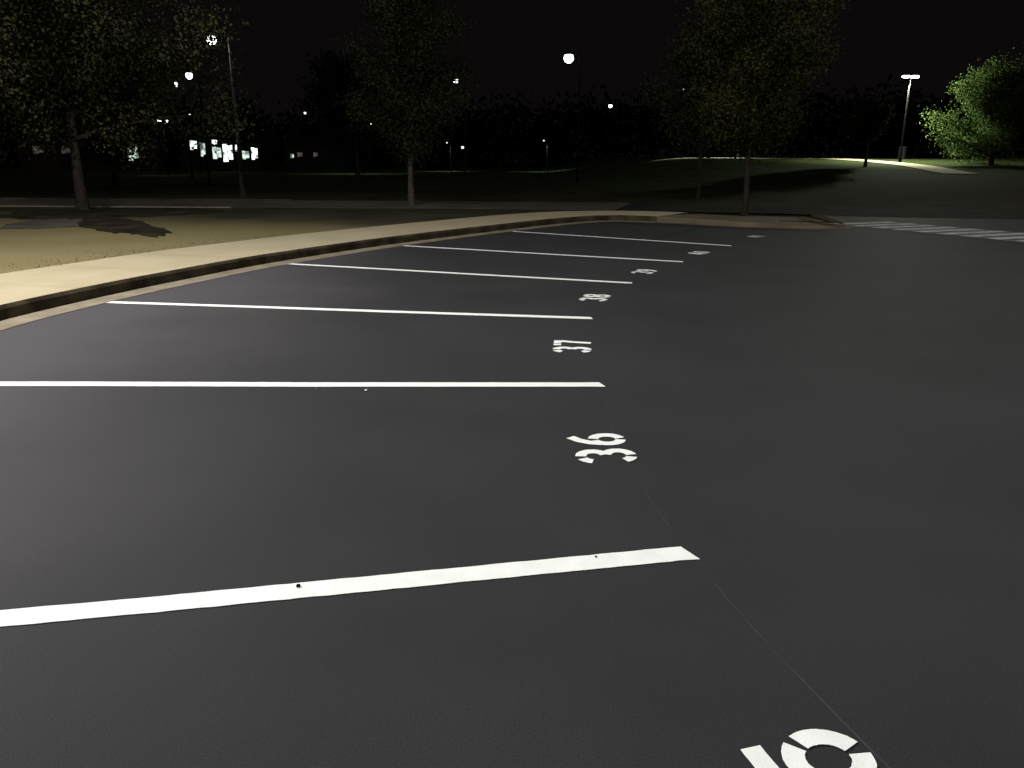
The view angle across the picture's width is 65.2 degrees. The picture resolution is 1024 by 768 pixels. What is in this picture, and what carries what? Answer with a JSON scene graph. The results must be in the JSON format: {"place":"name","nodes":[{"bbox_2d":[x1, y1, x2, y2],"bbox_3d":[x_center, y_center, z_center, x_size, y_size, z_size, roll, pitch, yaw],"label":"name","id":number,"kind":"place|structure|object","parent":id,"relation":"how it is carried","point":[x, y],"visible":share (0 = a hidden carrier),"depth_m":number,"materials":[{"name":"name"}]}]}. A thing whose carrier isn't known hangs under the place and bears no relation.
{"place":"outdoors","nodes":[
{"label":"outdoors","id":0,"kind":"place"},
{"bbox_2d":[0,199,628,210],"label":"road","id":1,"kind":"structure","parent":0,"point":[601,206],"depth_m":29.74,"materials":[{"name":"grey asphalt"}]},
{"bbox_2d":[0,211,686,304],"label":"sidewalk","id":2,"kind":"structure","parent":0,"point":[25,284],"depth_m":12.71,"materials":[{"name":"concrete"}]},
{"bbox_2d":[0,158,1023,273],"bbox_3d":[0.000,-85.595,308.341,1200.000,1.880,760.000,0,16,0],"label":"ground","id":3,"kind":"structure","parent":0,"point":[812,182],"depth_m":41.05,"materials":[{"name":"green plant"}]},
{"bbox_2d":[0,219,79,228],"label":"bare soil","id":4,"kind":"structure","parent":3,"relation":"on","point":[42,223],"depth_m":18.74,"materials":[{"name":"brown soil"}]},
{"bbox_2d":[11,132,179,171],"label":"building","id":5,"kind":"structure","parent":3,"relation":"on","point":[35,163],"depth_m":113.83,"materials":[{"name":"brick"}]},
{"bbox_2d":[32,145,44,153],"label":"window","id":6,"kind":"structure","parent":5,"relation":"in","point":[36,150],"depth_m":113.21,"materials":[{"name":"grey glass"}]},
{"bbox_2d":[61,145,69,153],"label":"window","id":7,"kind":"structure","parent":5,"relation":"in","point":[67,149],"depth_m":113.18,"materials":[{"name":"grey glass"}]},
{"bbox_2d":[127,143,139,160],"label":"window","id":8,"kind":"structure","parent":5,"relation":"in","point":[135,143],"depth_m":113.37,"materials":[{"name":"white glass"}]},
{"bbox_2d":[24,14,173,187],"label":"tree","id":9,"kind":"object","parent":3,"relation":"on","point":[116,181],"visible":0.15,"depth_m":47.21,"materials":[{"name":"green plant"}]},
{"bbox_2d":[0,207,226,218],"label":"mulch bed","id":10,"kind":"object","parent":3,"relation":"on","point":[71,213],"visible":0.98,"depth_m":22.85,"materials":[{"name":"brown soil"}]},
{"bbox_2d":[0,0,266,209],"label":"tree","id":11,"kind":"object","parent":10,"relation":"on","point":[111,61],"visible":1,"depth_m":22.52,"materials":[{"name":"green plant"}]},
{"bbox_2d":[0,205,233,207],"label":"road edge","id":12,"kind":"object","parent":3,"relation":"on","point":[122,206],"visible":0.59,"depth_m":27.77,"materials":[{"name":"concrete"}]},
{"bbox_2d":[78,216,171,236],"bbox_3d":[-9.208,-3.694,18.561,1.559,0.014,7.520,-10,19,-32],"label":"mulch bed","id":13,"kind":"object","parent":3,"relation":"on","point":[113,224],"visible":1,"depth_m":18.16,"materials":[{"name":"brown soil"}]},
{"bbox_2d":[0,198,291,199],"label":"road edge","id":14,"kind":"object","parent":3,"relation":"on","point":[144,199],"visible":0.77,"depth_m":33.42,"materials":[{"name":"grey concrete"}]},
{"bbox_2d":[157,120,169,174],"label":"street lamp","id":15,"kind":"object","parent":3,"relation":"on","point":[168,173],"visible":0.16,"depth_m":86.52,"materials":[{"name":"metal"}]},
{"bbox_2d":[2,229,335,272],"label":"grass","id":16,"kind":"structure","parent":3,"relation":"on","point":[145,251],"depth_m":13.33,"materials":[{"name":"plant"}]},
{"bbox_2d":[175,81,193,177],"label":"street lamp","id":17,"kind":"object","parent":3,"relation":"on","point":[192,175],"visible":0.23,"depth_m":71.94,"materials":[{"name":"metal"}]},
{"bbox_2d":[188,112,202,172],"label":"street lamp","id":18,"kind":"object","parent":3,"relation":"on","point":[199,152],"visible":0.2,"depth_m":105.71,"materials":[{"name":"metal"}]},
{"bbox_2d":[185,71,210,182],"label":"street lamp","id":19,"kind":"object","parent":3,"relation":"on","point":[207,160],"visible":0.64,"depth_m":57.44,"materials":[{"name":"metal"}]},
{"bbox_2d":[207,33,245,197],"bbox_3d":[-12.330,-11.445,34.492,1.119,6.865,0.479,0,16,0],"label":"street lamp","id":20,"kind":"object","parent":3,"relation":"on","point":[242,192],"visible":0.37,"depth_m":34.71,"materials":[{"name":"grey metal"}]},
{"bbox_2d":[177,130,279,170],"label":"building","id":21,"kind":"structure","parent":3,"relation":"on","point":[254,158],"depth_m":117.46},
{"bbox_2d":[190,140,197,149],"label":"window","id":22,"kind":"structure","parent":21,"relation":"in","point":[193,142],"depth_m":116.83,"materials":[{"name":"white glass"}]},
{"bbox_2d":[200,142,205,156],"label":"window","id":23,"kind":"structure","parent":21,"relation":"in","point":[202,147],"depth_m":116.97,"materials":[{"name":"white glass"}]},
{"bbox_2d":[211,139,217,144],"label":"window","id":24,"kind":"structure","parent":21,"relation":"in","point":[212,140],"depth_m":116.69,"materials":[{"name":"white glass"}]},
{"bbox_2d":[211,146,222,159],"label":"window","id":25,"kind":"structure","parent":21,"relation":"in","point":[218,156],"depth_m":117.11,"materials":[{"name":"white glass"}]},
{"bbox_2d":[222,143,233,161],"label":"window","id":26,"kind":"structure","parent":21,"relation":"in","point":[228,156],"depth_m":117.11,"materials":[{"name":"white glass"}]},
{"bbox_2d":[241,150,249,159],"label":"window","id":27,"kind":"structure","parent":21,"relation":"in","point":[245,153],"depth_m":117.18,"materials":[{"name":"white glass"}]},
{"bbox_2d":[250,147,258,159],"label":"window","id":28,"kind":"structure","parent":21,"relation":"in","point":[254,150],"depth_m":117.13,"materials":[{"name":"white glass"}]},
{"bbox_2d":[280,136,353,170],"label":"building","id":29,"kind":"structure","parent":3,"relation":"on","point":[304,153],"depth_m":123.25,"materials":[{"name":"black"}]},
{"bbox_2d":[297,152,302,157],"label":"window","id":30,"kind":"structure","parent":29,"relation":"in","point":[299,154],"depth_m":122.97,"materials":[{"name":"glass"}]},
{"bbox_2d":[313,152,318,157],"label":"window","id":31,"kind":"structure","parent":29,"relation":"in","point":[315,154],"depth_m":122.97,"materials":[{"name":"glass"}]},
{"bbox_2d":[291,44,394,178],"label":"tree","id":32,"kind":"object","parent":3,"relation":"on","point":[355,147],"visible":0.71,"depth_m":70.06,"materials":[{"name":"green plant"}]},
{"bbox_2d":[328,0,486,204],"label":"tree","id":33,"kind":"object","parent":3,"relation":"on","point":[413,35],"visible":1,"depth_m":27.82,"materials":[{"name":"green plant"}]},
{"bbox_2d":[446,141,451,170],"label":"street lamp","id":34,"kind":"object","parent":3,"relation":"on","point":[450,155],"visible":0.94,"depth_m":117.27,"materials":[{"name":"metal"}]},
{"bbox_2d":[454,77,466,176],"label":"street lamp","id":35,"kind":"object","parent":3,"relation":"on","point":[465,174],"visible":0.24,"depth_m":76.55,"materials":[{"name":"metal"}]},
{"bbox_2d":[461,145,467,169],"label":"street lamp","id":36,"kind":"object","parent":3,"relation":"on","point":[462,146],"visible":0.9,"depth_m":134.46,"materials":[{"name":"metal"}]},
{"bbox_2d":[0,215,1023,767],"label":"parking lot","id":37,"kind":"structure","parent":3,"relation":"on","point":[820,433],"depth_m":3.85,"materials":[{"name":"black asphalt"}]},
{"bbox_2d":[0,381,604,386],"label":"parking line","id":38,"kind":"object","parent":37,"relation":"on","point":[437,384],"visible":1,"depth_m":5.91,"materials":[{"name":"white paint"}]},
{"bbox_2d":[0,221,653,329],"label":"gutter","id":39,"kind":"object","parent":37,"relation":"on","point":[20,320],"visible":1,"depth_m":10.91,"materials":[{"name":"concrete"}]},
{"bbox_2d":[0,215,657,320],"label":"kerb","id":40,"kind":"structure","parent":37,"relation":"on","point":[22,307],"depth_m":12.24,"materials":[{"name":"beige concrete"}]},
{"bbox_2d":[0,546,698,626],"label":"parking line","id":41,"kind":"object","parent":37,"relation":"on","point":[34,615],"visible":1,"depth_m":3.10,"materials":[{"name":"white paint"}]},
{"bbox_2d":[108,301,591,318],"bbox_3d":[-1.923,-0.823,8.861,5.641,0.001,0.132,3,16,10],"label":"parking line","id":42,"kind":"object","parent":37,"relation":"on","point":[481,314],"visible":1,"depth_m":8.81,"materials":[{"name":"white paint"}]},
{"bbox_2d":[292,263,631,282],"bbox_3d":[-0.953,-1.640,11.777,5.574,0.001,0.131,6,17,21],"label":"parking line","id":43,"kind":"object","parent":37,"relation":"on","point":[466,273],"visible":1,"depth_m":11.69,"materials":[{"name":"white paint"}]},
{"bbox_2d":[405,245,682,261],"bbox_3d":[0.353,-2.333,14.255,5.511,0.001,0.131,8,18,26],"label":"parking line","id":44,"kind":"object","parent":37,"relation":"on","point":[546,253],"visible":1,"depth_m":14.04,"materials":[{"name":"white paint"}]},
{"bbox_2d":[553,340,591,351],"bbox_3d":[0.537,-0.337,7.122,0.347,0.001,0.477,1,16,5],"label":"stall number","id":45,"kind":"object","parent":37,"relation":"on","point":[586,349],"visible":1,"depth_m":7.07,"materials":[{"name":"white paint"}]},
{"bbox_2d":[579,294,609,300],"bbox_3d":[1.001,-1.042,9.640,0.344,0.001,0.483,4,16,16],"label":"stall number","id":46,"kind":"object","parent":37,"relation":"on","point":[594,295],"visible":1,"depth_m":9.71,"materials":[{"name":"white paint"}]},
{"bbox_2d":[567,433,636,462],"bbox_3d":[0.514,0.365,4.614,0.347,0.001,0.482,-2,16,-6],"label":"stall number","id":47,"kind":"object","parent":37,"relation":"on","point":[604,452],"visible":1,"depth_m":4.66,"materials":[{"name":"white paint"}]},
{"bbox_2d":[511,231,731,245],"bbox_3d":[2.135,-3.111,17.032,5.341,0.001,0.131,12,19,36],"label":"parking line","id":48,"kind":"object","parent":37,"relation":"on","point":[624,238],"visible":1,"depth_m":16.90,"materials":[{"name":"white paint"}]},
{"bbox_2d":[631,269,654,273],"bbox_3d":[1.972,-1.672,11.891,0.340,0.001,0.472,7,17,24],"label":"stall number","id":49,"kind":"object","parent":37,"relation":"on","point":[638,270],"visible":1,"depth_m":11.89,"materials":[{"name":"white paint"}]},
{"bbox_2d":[589,283,889,767],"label":"chalk line","id":50,"kind":"object","parent":37,"relation":"on","point":[850,729],"visible":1,"depth_m":2.92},
{"bbox_2d":[654,215,857,229],"bbox_3d":[7.596,-4.290,21.238,6.822,0.004,4.180,-10,18,-31],"label":"gutter","id":51,"kind":"object","parent":37,"relation":"on","point":[846,226],"visible":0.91,"depth_m":19.91,"materials":[{"name":"concrete"}]},
{"bbox_2d":[741,729,876,767],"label":"stall number","id":52,"kind":"object","parent":37,"relation":"on","point":[759,757],"visible":1,"depth_m":2.24,"materials":[{"name":"white paint"}]},
{"bbox_2d":[824,221,1023,241],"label":"crosswalk surface","id":53,"kind":"object","parent":37,"relation":"on","point":[986,237],"visible":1,"depth_m":18.79,"materials":[{"name":"white paint"}]},
{"bbox_2d":[834,222,897,224],"bbox_3d":[9.250,-4.213,20.939,1.961,0.001,0.346,-6,17,-20],"label":"crosswalk bar","id":54,"kind":"object","parent":53,"relation":"on","point":[867,222],"visible":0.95,"depth_m":21.12,"materials":[{"name":"white paint"}]},
{"bbox_2d":[851,223,911,225],"bbox_3d":[9.497,-4.060,20.392,1.961,0.001,0.344,-6,17,-20],"label":"crosswalk bar","id":55,"kind":"object","parent":53,"relation":"on","point":[883,224],"visible":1,"depth_m":20.46,"materials":[{"name":"white paint"}]},
{"bbox_2d":[872,225,935,227],"bbox_3d":[9.745,-3.906,19.843,1.961,0.001,0.345,-6,17,-20],"label":"crosswalk bar","id":56,"kind":"object","parent":53,"relation":"on","point":[904,226],"visible":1,"depth_m":19.85,"materials":[{"name":"white paint"}]},
{"bbox_2d":[894,227,959,229],"bbox_3d":[9.992,-3.753,19.296,1.960,0.001,0.349,-6,17,-20],"label":"crosswalk bar","id":57,"kind":"object","parent":53,"relation":"on","point":[926,228],"visible":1,"depth_m":19.27,"materials":[{"name":"white paint"}]},
{"bbox_2d":[915,229,982,231],"bbox_3d":[10.239,-3.600,18.749,1.960,0.001,0.347,-6,17,-20],"label":"crosswalk bar","id":58,"kind":"object","parent":53,"relation":"on","point":[948,230],"visible":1,"depth_m":18.72,"materials":[{"name":"white paint"}]},
{"bbox_2d":[937,231,1006,233],"bbox_3d":[10.486,-3.446,18.201,1.960,0.001,0.349,-6,17,-20],"label":"crosswalk bar","id":59,"kind":"object","parent":53,"relation":"on","point":[972,232],"visible":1,"depth_m":18.20,"materials":[{"name":"white paint"}]},
{"bbox_2d":[960,233,1023,236],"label":"crosswalk bar","id":60,"kind":"object","parent":53,"relation":"on","point":[993,234],"visible":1,"depth_m":17.72,"materials":[{"name":"white paint"}]},
{"bbox_2d":[990,236,1023,238],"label":"crosswalk bar","id":61,"kind":"object","parent":53,"relation":"on","point":[1008,237],"visible":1,"depth_m":17.03,"materials":[{"name":"white paint"}]},
{"bbox_2d":[0,74,1023,168],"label":"woods","id":62,"kind":"object","parent":3,"relation":"on","point":[533,144],"visible":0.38,"depth_m":166.94,"materials":[{"name":"green plant"}]},
{"bbox_2d":[543,139,547,171],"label":"street lamp","id":63,"kind":"object","parent":3,"relation":"on","point":[547,155],"visible":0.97,"depth_m":113.41,"materials":[{"name":"metal"}]},
{"bbox_2d":[564,52,580,181],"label":"street lamp","id":64,"kind":"object","parent":3,"relation":"on","point":[568,57],"visible":1,"depth_m":58.56,"materials":[{"name":"metal"}]},
{"bbox_2d":[608,104,616,162],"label":"street lamp","id":65,"kind":"object","parent":3,"relation":"on","point":[610,105],"visible":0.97,"depth_m":104.93,"materials":[{"name":"metal"}]},
{"bbox_2d":[625,16,745,200],"bbox_3d":[7.359,-11.010,31.691,6.062,7.438,5.228,0,16,0],"label":"tree","id":66,"kind":"object","parent":3,"relation":"on","point":[685,123],"visible":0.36,"depth_m":31.38,"materials":[{"name":"green plant"}]},
{"bbox_2d":[657,212,843,228],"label":"kerb","id":67,"kind":"structure","parent":3,"relation":"on","point":[691,221],"depth_m":20.30,"materials":[{"name":"concrete"}]},
{"bbox_2d":[650,0,850,215],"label":"tree","id":68,"kind":"object","parent":3,"relation":"on","point":[762,68],"visible":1,"depth_m":21.48,"materials":[{"name":"green plant"}]},
{"bbox_2d":[680,214,824,221],"bbox_3d":[6.692,-4.557,22.003,4.108,0.168,2.566,0,16,0],"label":"island surface","id":69,"kind":"object","parent":3,"relation":"on","point":[771,218],"visible":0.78,"depth_m":22.09,"materials":[{"name":"concrete"}]},
{"bbox_2d":[654,158,977,173],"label":"footpath","id":70,"kind":"structure","parent":3,"relation":"on","point":[936,169],"depth_m":59.57,"materials":[{"name":"concrete"}]},
{"bbox_2d":[840,92,895,166],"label":"tree","id":71,"kind":"object","parent":3,"relation":"on","point":[875,113],"visible":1,"depth_m":58.44,"materials":[{"name":"green plant"}]},
{"bbox_2d":[898,146,906,158],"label":"litter bin","id":72,"kind":"object","parent":3,"relation":"on","point":[904,152],"visible":0.65,"depth_m":72.79,"materials":[{"name":"metal"}]},
{"bbox_2d":[898,74,919,161],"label":"street lamp","id":73,"kind":"object","parent":3,"relation":"on","point":[910,77],"visible":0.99,"depth_m":66.32,"materials":[{"name":"metal"}]},
{"bbox_2d":[918,42,1023,165],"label":"tree","id":74,"kind":"object","parent":3,"relation":"on","point":[995,95],"visible":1,"depth_m":59.83,"materials":[{"name":"green plant"}]},
{"bbox_2d":[0,0,1023,161],"label":"sky","id":75,"kind":"structure","parent":0,"point":[521,45],"materials":[{"name":"black"}]},
{"bbox_2d":[660,214,824,225],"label":"sidewalk","id":76,"kind":"structure","parent":0,"point":[742,220],"depth_m":20.42,"materials":[{"name":"concrete"}]},
{"bbox_2d":[616,203,1023,217],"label":"road","id":77,"kind":"structure","parent":0,"point":[889,211],"depth_m":26.21,"materials":[{"name":"grey asphalt"}]}
]}

